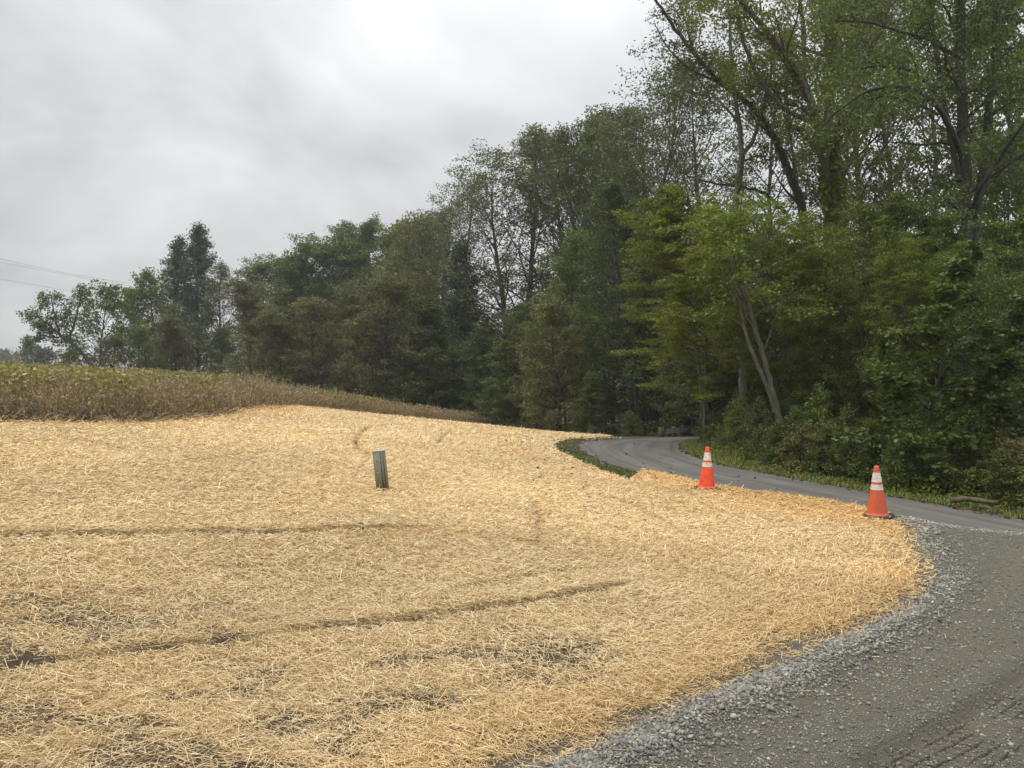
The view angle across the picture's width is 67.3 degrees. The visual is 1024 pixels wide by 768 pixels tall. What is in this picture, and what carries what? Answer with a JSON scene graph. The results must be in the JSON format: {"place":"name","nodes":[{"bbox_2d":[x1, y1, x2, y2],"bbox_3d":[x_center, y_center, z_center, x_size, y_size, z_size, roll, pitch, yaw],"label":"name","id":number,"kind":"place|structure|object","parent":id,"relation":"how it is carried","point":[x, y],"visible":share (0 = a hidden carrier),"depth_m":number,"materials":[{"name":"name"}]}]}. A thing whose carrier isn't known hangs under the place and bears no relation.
{"place":"outdoors","nodes":[
{"label":"outdoors","id":0,"kind":"place"},
{"bbox_2d":[0,348,517,427],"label":"soybean field","id":1,"kind":"structure","parent":0,"point":[273,394],"depth_m":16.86,"materials":[{"name":"brown plant"}]},
{"bbox_2d":[0,0,1023,371],"label":"sky","id":2,"kind":"structure","parent":0,"point":[126,125],"materials":[{"name":"white"}]},
{"bbox_2d":[9,371,1016,518],"bbox_3d":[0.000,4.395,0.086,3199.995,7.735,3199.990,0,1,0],"label":"ground","id":3,"kind":"structure","parent":0,"point":[616,435],"depth_m":35.42,"materials":[{"name":"brown soil"}]},
{"bbox_2d":[16,283,99,367],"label":"bent field tree","id":4,"kind":"object","parent":3,"relation":"on","point":[41,326],"visible":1,"depth_m":69.69,"materials":[{"name":"green plant"}]},
{"bbox_2d":[59,279,144,373],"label":"field edge tree","id":5,"kind":"object","parent":3,"relation":"on","point":[108,299],"visible":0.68,"depth_m":74.36,"materials":[{"name":"green plant"}]},
{"bbox_2d":[89,333,132,371],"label":"field edge tree","id":6,"kind":"object","parent":3,"relation":"on","point":[116,340],"visible":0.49,"depth_m":71.61,"materials":[{"name":"green plant"}]},
{"bbox_2d":[96,284,172,373],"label":"field edge tree","id":7,"kind":"object","parent":3,"relation":"on","point":[127,301],"visible":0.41,"depth_m":77.74,"materials":[{"name":"green plant"}]},
{"bbox_2d":[123,323,170,370],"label":"field edge tree","id":8,"kind":"object","parent":3,"relation":"on","point":[145,342],"visible":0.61,"depth_m":73.25,"materials":[{"name":"green plant"}]},
{"bbox_2d":[110,267,200,372],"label":"field edge tree","id":9,"kind":"object","parent":3,"relation":"on","point":[150,279],"visible":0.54,"depth_m":78.39,"materials":[{"name":"green plant"}]},
{"bbox_2d":[147,233,204,378],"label":"pointed tree","id":10,"kind":"object","parent":3,"relation":"on","point":[176,247],"visible":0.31,"depth_m":85.01,"materials":[{"name":"green plant"}]},
{"bbox_2d":[150,307,207,378],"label":"woodland tree","id":11,"kind":"object","parent":3,"relation":"on","point":[173,335],"visible":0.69,"depth_m":70.91,"materials":[{"name":"green plant"}]},
{"bbox_2d":[168,220,236,379],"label":"pointed tree","id":12,"kind":"object","parent":3,"relation":"on","point":[197,252],"visible":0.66,"depth_m":84.02,"materials":[{"name":"green plant"}]},
{"bbox_2d":[186,260,244,371],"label":"woodland tree","id":13,"kind":"object","parent":3,"relation":"on","point":[223,273],"visible":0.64,"depth_m":81.68,"materials":[{"name":"green plant"}]},
{"bbox_2d":[193,324,243,378],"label":"background tree","id":14,"kind":"object","parent":3,"relation":"on","point":[220,333],"visible":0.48,"depth_m":75.58,"materials":[{"name":"green plant"}]},
{"bbox_2d":[220,252,281,375],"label":"woodland tree","id":15,"kind":"object","parent":3,"relation":"on","point":[249,270],"visible":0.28,"depth_m":85.33,"materials":[{"name":"green plant"}]},
{"bbox_2d":[217,269,303,383],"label":"woodland tree","id":16,"kind":"object","parent":3,"relation":"on","point":[242,297],"visible":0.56,"depth_m":67.39,"materials":[{"name":"green plant"}]},
{"bbox_2d":[248,301,317,389],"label":"woodland tree","id":17,"kind":"object","parent":3,"relation":"on","point":[273,320],"visible":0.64,"depth_m":60.75,"materials":[{"name":"green plant"}]},
{"bbox_2d":[237,231,358,381],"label":"woodland tree","id":18,"kind":"object","parent":3,"relation":"on","point":[318,250],"visible":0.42,"depth_m":81.54,"materials":[{"name":"green plant"}]},
{"bbox_2d":[262,253,343,389],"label":"woodland tree","id":19,"kind":"object","parent":3,"relation":"on","point":[288,280],"visible":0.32,"depth_m":81.39,"materials":[{"name":"green plant"}]},
{"bbox_2d":[265,295,359,393],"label":"woodland tree","id":20,"kind":"object","parent":3,"relation":"on","point":[305,309],"visible":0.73,"depth_m":60.75,"materials":[{"name":"green plant"}]},
{"bbox_2d":[315,221,384,391],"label":"woodland tree","id":21,"kind":"object","parent":3,"relation":"on","point":[342,237],"visible":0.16,"depth_m":85.27,"materials":[{"name":"green plant"}]},
{"bbox_2d":[329,212,385,320],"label":"woodland tree","id":22,"kind":"object","parent":3,"relation":"on","point":[368,227],"visible":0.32,"depth_m":85.37,"materials":[{"name":"green plant"}]},
{"bbox_2d":[324,280,420,401],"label":"woodland tree","id":23,"kind":"object","parent":3,"relation":"on","point":[352,306],"visible":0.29,"depth_m":59.78,"materials":[{"name":"green plant"}]},
{"bbox_2d":[315,223,438,389],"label":"woodland tree","id":24,"kind":"object","parent":3,"relation":"on","point":[384,240],"visible":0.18,"depth_m":80.33,"materials":[{"name":"green plant"}]},
{"bbox_2d":[328,272,443,406],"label":"woodland tree","id":25,"kind":"object","parent":3,"relation":"on","point":[393,287],"visible":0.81,"depth_m":56.38,"materials":[{"name":"green plant"}]},
{"bbox_2d":[359,209,457,401],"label":"woodland tree","id":26,"kind":"object","parent":3,"relation":"on","point":[404,234],"visible":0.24,"depth_m":72.48,"materials":[{"name":"green plant"}]},
{"bbox_2d":[381,295,476,410],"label":"woodland tree","id":27,"kind":"object","parent":3,"relation":"on","point":[431,340],"visible":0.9,"depth_m":55.19,"materials":[{"name":"green plant"}]},
{"bbox_2d":[393,191,498,327],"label":"woodland tree","id":28,"kind":"object","parent":3,"relation":"on","point":[434,224],"visible":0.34,"depth_m":69.68,"materials":[{"name":"green plant"}]},
{"bbox_2d":[405,166,520,409],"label":"woodland tree","id":29,"kind":"object","parent":3,"relation":"on","point":[452,242],"visible":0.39,"depth_m":65.78,"materials":[{"name":"green plant"}]},
{"bbox_2d":[432,340,495,416],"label":"woodland tree","id":30,"kind":"object","parent":3,"relation":"on","point":[458,383],"visible":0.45,"depth_m":55.33,"materials":[{"name":"green plant"}]},
{"bbox_2d":[437,238,502,410],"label":"woodland tree","id":31,"kind":"object","parent":3,"relation":"on","point":[463,328],"visible":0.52,"depth_m":62.07,"materials":[{"name":"green plant"}]},
{"bbox_2d":[448,323,503,420],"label":"woodland tree","id":32,"kind":"object","parent":3,"relation":"on","point":[479,342],"visible":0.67,"depth_m":53.24,"materials":[{"name":"green plant"}]},
{"bbox_2d":[402,138,552,359],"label":"woodland tree","id":33,"kind":"object","parent":3,"relation":"on","point":[496,260],"visible":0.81,"depth_m":60.26,"materials":[{"name":"green plant"}]},
{"bbox_2d":[0,403,1005,767],"bbox_3d":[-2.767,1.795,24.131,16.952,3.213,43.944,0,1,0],"label":"straw mulch","id":34,"kind":"object","parent":3,"relation":"on","point":[458,439],"visible":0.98,"depth_m":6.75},
{"bbox_2d":[0,401,353,424],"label":"stalk debris","id":35,"kind":"object","parent":34,"relation":"on","point":[131,417],"visible":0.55,"depth_m":14.26,"materials":[{"name":"beige plant"}]},
{"bbox_2d":[372,449,388,490],"bbox_3d":[-1.688,1.187,9.912,0.233,0.689,0.100,0,1,0],"label":"marker post","id":36,"kind":"object","parent":34,"relation":"on","point":[380,469],"visible":0.89,"depth_m":9.87,"materials":[{"name":"grey plastic"}]},
{"bbox_2d":[478,432,1021,518],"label":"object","id":37,"kind":"object","parent":34,"relation":"on","point":[922,500],"visible":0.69,"depth_m":15.10,"materials":[{"name":"brown plant"}]},
{"bbox_2d":[862,466,894,519],"bbox_3d":[5.021,1.475,10.581,0.380,0.700,0.380,-1,2,38],"label":"traffic cone","id":38,"kind":"object","parent":34,"relation":"on","point":[876,507],"visible":0.99,"depth_m":10.51,"materials":[{"name":"plastic"}]},
{"bbox_2d":[472,338,543,426],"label":"woodland tree","id":39,"kind":"object","parent":3,"relation":"on","point":[503,347],"visible":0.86,"depth_m":49.51,"materials":[{"name":"green plant"}]},
{"bbox_2d":[455,122,590,427],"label":"woodland tree","id":40,"kind":"object","parent":3,"relation":"on","point":[526,145],"visible":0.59,"depth_m":63.04,"materials":[{"name":"green plant"}]},
{"bbox_2d":[480,297,570,427],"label":"woodland tree","id":41,"kind":"object","parent":3,"relation":"on","point":[522,312],"visible":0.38,"depth_m":51.84,"materials":[{"name":"green plant"}]},
{"bbox_2d":[500,128,601,428],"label":"woodland tree","id":42,"kind":"object","parent":3,"relation":"on","point":[540,245],"visible":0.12,"depth_m":66.45,"materials":[{"name":"green plant"}]},
{"bbox_2d":[507,295,601,432],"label":"woodland tree","id":43,"kind":"object","parent":3,"relation":"on","point":[550,316],"visible":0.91,"depth_m":45.25,"materials":[{"name":"green plant"}]},
{"bbox_2d":[500,224,626,430],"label":"woodland tree","id":44,"kind":"object","parent":3,"relation":"on","point":[573,245],"visible":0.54,"depth_m":48.92,"materials":[{"name":"green plant"}]},
{"bbox_2d":[519,121,618,433],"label":"woodland tree","id":45,"kind":"object","parent":3,"relation":"on","point":[565,139],"visible":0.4,"depth_m":59.19,"materials":[{"name":"green plant"}]},
{"bbox_2d":[567,372,621,433],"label":"woodland tree","id":46,"kind":"object","parent":3,"relation":"on","point":[591,390],"visible":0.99,"depth_m":41.72,"materials":[{"name":"green plant"}]},
{"bbox_2d":[534,105,655,433],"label":"woodland tree","id":47,"kind":"object","parent":3,"relation":"on","point":[581,134],"visible":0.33,"depth_m":58.57,"materials":[{"name":"green plant"}]},
{"bbox_2d":[556,439,638,478],"bbox_3d":[1.740,1.696,18.805,1.509,0.439,10.996,0,1,0],"label":"grass strip","id":48,"kind":"object","parent":3,"relation":"on","point":[611,468],"depth_m":16.02,"materials":[{"name":"green plant"}]},
{"bbox_2d":[572,159,671,435],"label":"woodland tree","id":49,"kind":"object","parent":3,"relation":"on","point":[628,173],"visible":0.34,"depth_m":45.68,"materials":[{"name":"green plant"}]},
{"bbox_2d":[565,168,681,435],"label":"woodland tree","id":50,"kind":"object","parent":3,"relation":"on","point":[612,200],"visible":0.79,"depth_m":43.52,"materials":[{"name":"green plant"}]},
{"bbox_2d":[566,100,704,429],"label":"woodland tree","id":51,"kind":"object","parent":3,"relation":"on","point":[635,127],"visible":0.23,"depth_m":54.17,"materials":[{"name":"green plant"}]},
{"bbox_2d":[596,304,680,433],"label":"woodland tree","id":52,"kind":"object","parent":3,"relation":"on","point":[620,395],"visible":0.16,"depth_m":49.81,"materials":[{"name":"green plant"}]},
{"bbox_2d":[586,79,706,434],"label":"woodland tree","id":53,"kind":"object","parent":3,"relation":"on","point":[631,389],"visible":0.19,"depth_m":54.41,"materials":[{"name":"green plant"}]},
{"bbox_2d":[575,34,750,427],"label":"woodland tree","id":54,"kind":"object","parent":3,"relation":"on","point":[656,90],"visible":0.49,"depth_m":44.72,"materials":[{"name":"green plant"}]},
{"bbox_2d":[619,241,732,436],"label":"background tree","id":55,"kind":"object","parent":3,"relation":"on","point":[660,400],"visible":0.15,"depth_m":43.34,"materials":[{"name":"green plant"}]},
{"bbox_2d":[606,181,780,429],"bbox_3d":[6.032,-2.274,24.936,5.626,8.784,6.092,-1,2,-39],"label":"understorey tree","id":56,"kind":"object","parent":3,"relation":"on","point":[671,205],"visible":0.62,"depth_m":24.88,"materials":[{"name":"green plant"}]},
{"bbox_2d":[633,30,778,435],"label":"woodland tree","id":57,"kind":"object","parent":3,"relation":"on","point":[714,125],"visible":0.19,"depth_m":46.63,"materials":[{"name":"green plant"}]},
{"bbox_2d":[650,285,768,436],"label":"background tree","id":58,"kind":"object","parent":3,"relation":"on","point":[689,368],"visible":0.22,"depth_m":33.12,"materials":[{"name":"green plant"}]},
{"bbox_2d":[644,201,775,443],"bbox_3d":[5.862,-1.651,22.845,3.810,7.348,4.125,0,1,20],"label":"understorey tree","id":59,"kind":"object","parent":3,"relation":"on","point":[680,281],"visible":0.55,"depth_m":22.35,"materials":[{"name":"green plant"}]},
{"bbox_2d":[711,398,757,454],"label":"verge bush","id":60,"kind":"object","parent":3,"relation":"on","point":[735,418],"visible":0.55,"depth_m":19.25,"materials":[{"name":"green plant"}]},
{"bbox_2d":[666,0,806,405],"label":"slender forked tree","id":61,"kind":"object","parent":3,"relation":"on","point":[743,151],"visible":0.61,"depth_m":28.95,"materials":[{"name":"green plant"}]},
{"bbox_2d":[638,0,845,427],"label":"leaning tall tree","id":62,"kind":"object","parent":3,"relation":"on","point":[793,183],"visible":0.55,"depth_m":29.73,"materials":[{"name":"green plant"}]},
{"bbox_2d":[649,189,840,441],"bbox_3d":[5.923,-1.605,19.273,4.131,6.437,3.821,0,1,-18],"label":"lichen barked tree","id":63,"kind":"object","parent":3,"relation":"on","point":[713,233],"visible":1,"depth_m":18.93,"materials":[{"name":"green plant"}]},
{"bbox_2d":[699,294,808,429],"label":"background tree","id":64,"kind":"object","parent":3,"relation":"on","point":[735,387],"visible":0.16,"depth_m":32.59,"materials":[{"name":"green plant"}]},
{"bbox_2d":[733,396,775,457],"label":"roadside shrub","id":65,"kind":"object","parent":3,"relation":"on","point":[759,415],"visible":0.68,"depth_m":18.21,"materials":[{"name":"green plant"}]},
{"bbox_2d":[742,368,791,439],"bbox_3d":[7.391,0.724,22.525,1.879,2.651,1.892,0,1,0],"label":"roadside shrub","id":66,"kind":"object","parent":3,"relation":"on","point":[761,393],"visible":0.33,"depth_m":22.33,"materials":[{"name":"green plant"}]},
{"bbox_2d":[683,203,857,425],"bbox_3d":[6.818,-1.547,21.142,4.208,7.000,4.558,-1,1,-26],"label":"understorey tree","id":67,"kind":"object","parent":3,"relation":"on","point":[786,339],"visible":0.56,"depth_m":20.87,"materials":[{"name":"green plant"}]},
{"bbox_2d":[752,421,793,464],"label":"verge bush","id":68,"kind":"object","parent":3,"relation":"on","point":[777,436],"visible":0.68,"depth_m":16.50,"materials":[{"name":"green plant"}]},
{"bbox_2d":[696,11,851,417],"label":"woodland tree","id":69,"kind":"object","parent":3,"relation":"on","point":[767,167],"visible":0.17,"depth_m":40.62,"materials":[{"name":"green plant"}]},
{"bbox_2d":[767,420,826,473],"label":"verge bush","id":70,"kind":"object","parent":3,"relation":"on","point":[800,441],"visible":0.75,"depth_m":15.64,"materials":[{"name":"green plant"}]},
{"bbox_2d":[665,0,953,435],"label":"ivy clad tree","id":71,"kind":"object","parent":3,"relation":"on","point":[833,169],"visible":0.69,"depth_m":27.15,"materials":[{"name":"green plant"}]},
{"bbox_2d":[791,379,843,468],"bbox_3d":[6.653,0.923,16.753,1.203,2.059,1.194,0,1,19],"label":"roadside shrub","id":72,"kind":"object","parent":3,"relation":"on","point":[820,410],"visible":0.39,"depth_m":16.62,"materials":[{"name":"green plant"}]},
{"bbox_2d":[803,415,851,476],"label":"verge bush","id":73,"kind":"object","parent":3,"relation":"on","point":[826,430],"visible":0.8,"depth_m":15.08,"materials":[{"name":"green plant"}]},
{"bbox_2d":[766,201,908,403],"bbox_3d":[9.182,-1.493,21.586,3.956,6.947,4.285,0,1,10],"label":"understorey tree","id":74,"kind":"object","parent":3,"relation":"on","point":[814,265],"visible":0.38,"depth_m":21.36,"materials":[{"name":"green plant"}]},
{"bbox_2d":[822,432,868,478],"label":"verge bush","id":75,"kind":"object","parent":3,"relation":"on","point":[833,468],"visible":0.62,"depth_m":14.63,"materials":[{"name":"green plant"}]},
{"bbox_2d":[823,402,873,476],"bbox_3d":[6.658,1.304,15.179,1.007,1.877,0.912,-1,1,-37],"label":"roadside shrub","id":76,"kind":"object","parent":3,"relation":"on","point":[847,422],"visible":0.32,"depth_m":15.20,"materials":[{"name":"green plant"}]},
{"bbox_2d":[818,373,892,453],"bbox_3d":[8.841,0.859,19.587,2.068,2.526,2.185,0,1,16],"label":"roadside shrub","id":77,"kind":"object","parent":3,"relation":"on","point":[859,407],"visible":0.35,"depth_m":19.43,"materials":[{"name":"green plant"}]},
{"bbox_2d":[760,0,953,412],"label":"woodland tree","id":78,"kind":"object","parent":3,"relation":"on","point":[870,164],"visible":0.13,"depth_m":36.74,"materials":[{"name":"green plant"}]},
{"bbox_2d":[779,185,952,437],"bbox_3d":[8.940,-1.457,19.736,4.190,6.864,4.149,1,2,41],"label":"understorey tree","id":79,"kind":"object","parent":3,"relation":"on","point":[888,215],"visible":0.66,"depth_m":19.26,"materials":[{"name":"green plant"}]},
{"bbox_2d":[845,417,907,482],"bbox_3d":[6.720,1.402,14.162,1.224,1.643,1.109,1,1,27],"label":"verge bush","id":80,"kind":"object","parent":3,"relation":"on","point":[871,428],"visible":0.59,"depth_m":14.06,"materials":[{"name":"green plant"}]},
{"bbox_2d":[798,0,978,435],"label":"woodland tree","id":81,"kind":"object","parent":3,"relation":"on","point":[880,142],"visible":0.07,"depth_m":40.55,"materials":[{"name":"green plant"}]},
{"bbox_2d":[862,328,939,464],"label":"young maple","id":82,"kind":"object","parent":3,"relation":"on","point":[882,355],"visible":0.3,"depth_m":15.08,"materials":[{"name":"green plant"}]},
{"bbox_2d":[840,227,962,457],"bbox_3d":[9.172,-0.903,18.232,2.879,5.600,2.658,0,1,-7],"label":"understorey tree","id":83,"kind":"object","parent":3,"relation":"on","point":[910,253],"visible":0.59,"depth_m":17.75,"materials":[{"name":"green plant"}]},
{"bbox_2d":[798,0,1023,429],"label":"multi stemmed tree","id":84,"kind":"object","parent":3,"relation":"on","point":[958,143],"visible":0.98,"depth_m":20.41,"materials":[{"name":"green plant"}]},
{"bbox_2d":[859,407,962,493],"bbox_3d":[6.890,1.185,13.206,1.295,1.608,1.304,-1,1,-30],"label":"verge bush","id":85,"kind":"object","parent":3,"relation":"on","point":[910,423],"visible":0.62,"depth_m":13.21,"materials":[{"name":"green plant"}]},
{"bbox_2d":[831,240,1022,492],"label":"young maple","id":86,"kind":"object","parent":3,"relation":"on","point":[947,294],"visible":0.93,"depth_m":13.14,"materials":[{"name":"green plant"}]},
{"bbox_2d":[852,0,1022,380],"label":"woodland tree","id":87,"kind":"object","parent":3,"relation":"on","point":[934,171],"visible":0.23,"depth_m":33.59,"materials":[{"name":"green plant"}]},
{"bbox_2d":[915,448,964,496],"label":"verge bush","id":88,"kind":"object","parent":3,"relation":"on","point":[943,458],"visible":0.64,"depth_m":12.79,"materials":[{"name":"green plant"}]},
{"bbox_2d":[870,199,1018,423],"bbox_3d":[10.978,-1.317,19.080,3.548,6.538,3.513,0,1,9],"label":"understorey tree","id":89,"kind":"object","parent":3,"relation":"on","point":[927,226],"visible":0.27,"depth_m":18.86,"materials":[{"name":"green plant"}]},
{"bbox_2d":[881,0,1023,366],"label":"woodland tree","id":90,"kind":"object","parent":3,"relation":"on","point":[1017,19],"visible":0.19,"depth_m":30.35,"materials":[{"name":"green plant"}]},
{"bbox_2d":[919,373,1009,470],"bbox_3d":[9.830,1.061,16.860,1.934,2.755,2.136,0,1,12],"label":"roadside shrub","id":91,"kind":"object","parent":3,"relation":"on","point":[954,404],"visible":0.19,"depth_m":16.77,"materials":[{"name":"green plant"}]},
{"bbox_2d":[937,409,993,478],"bbox_3d":[8.633,1.337,14.720,1.053,1.774,1.163,0,1,17],"label":"roadside shrub","id":92,"kind":"object","parent":3,"relation":"on","point":[967,428],"visible":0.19,"depth_m":14.59,"materials":[{"name":"green plant"}]},
{"bbox_2d":[910,205,1023,465],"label":"understorey tree","id":93,"kind":"object","parent":3,"relation":"on","point":[1014,236],"visible":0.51,"depth_m":16.53,"materials":[{"name":"green plant"}]},
{"bbox_2d":[938,127,1023,345],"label":"woodland tree","id":94,"kind":"object","parent":3,"relation":"on","point":[1000,202],"visible":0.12,"depth_m":23.66,"materials":[{"name":"green plant"}]},
{"bbox_2d":[955,117,1023,404],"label":"woodland tree","id":95,"kind":"object","parent":3,"relation":"on","point":[997,190],"visible":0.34,"depth_m":22.01,"materials":[{"name":"green plant"}]},
{"bbox_2d":[959,293,1023,493],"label":"young maple","id":96,"kind":"object","parent":3,"relation":"on","point":[1002,403],"visible":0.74,"depth_m":12.90,"materials":[{"name":"green plant"}]},
{"bbox_2d":[975,447,1023,509],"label":"verge bush","id":97,"kind":"object","parent":3,"relation":"on","point":[1000,469],"visible":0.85,"depth_m":11.68,"materials":[{"name":"green plant"}]},
{"bbox_2d":[976,436,1023,506],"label":"verge bush","id":98,"kind":"object","parent":3,"relation":"on","point":[1019,457],"visible":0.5,"depth_m":11.82,"materials":[{"name":"green plant"}]},
{"bbox_2d":[415,514,1023,767],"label":"gravel driveway","id":99,"kind":"structure","parent":0,"point":[960,718],"depth_m":4.72,"materials":[{"name":"grey gravel"}]},
{"bbox_2d":[578,436,1023,532],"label":"road","id":100,"kind":"structure","parent":0,"point":[639,455],"depth_m":14.36,"materials":[{"name":"grey asphalt"}]},
{"bbox_2d":[680,437,1023,518],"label":"verge grass","id":101,"kind":"structure","parent":0,"point":[840,482],"depth_m":13.97,"materials":[{"name":"green plant"}]},
{"bbox_2d":[684,430,1023,519],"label":"verge weeds","id":102,"kind":"object","parent":101,"relation":"on","point":[934,492],"visible":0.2,"depth_m":13.81,"materials":[{"name":"green plant"}]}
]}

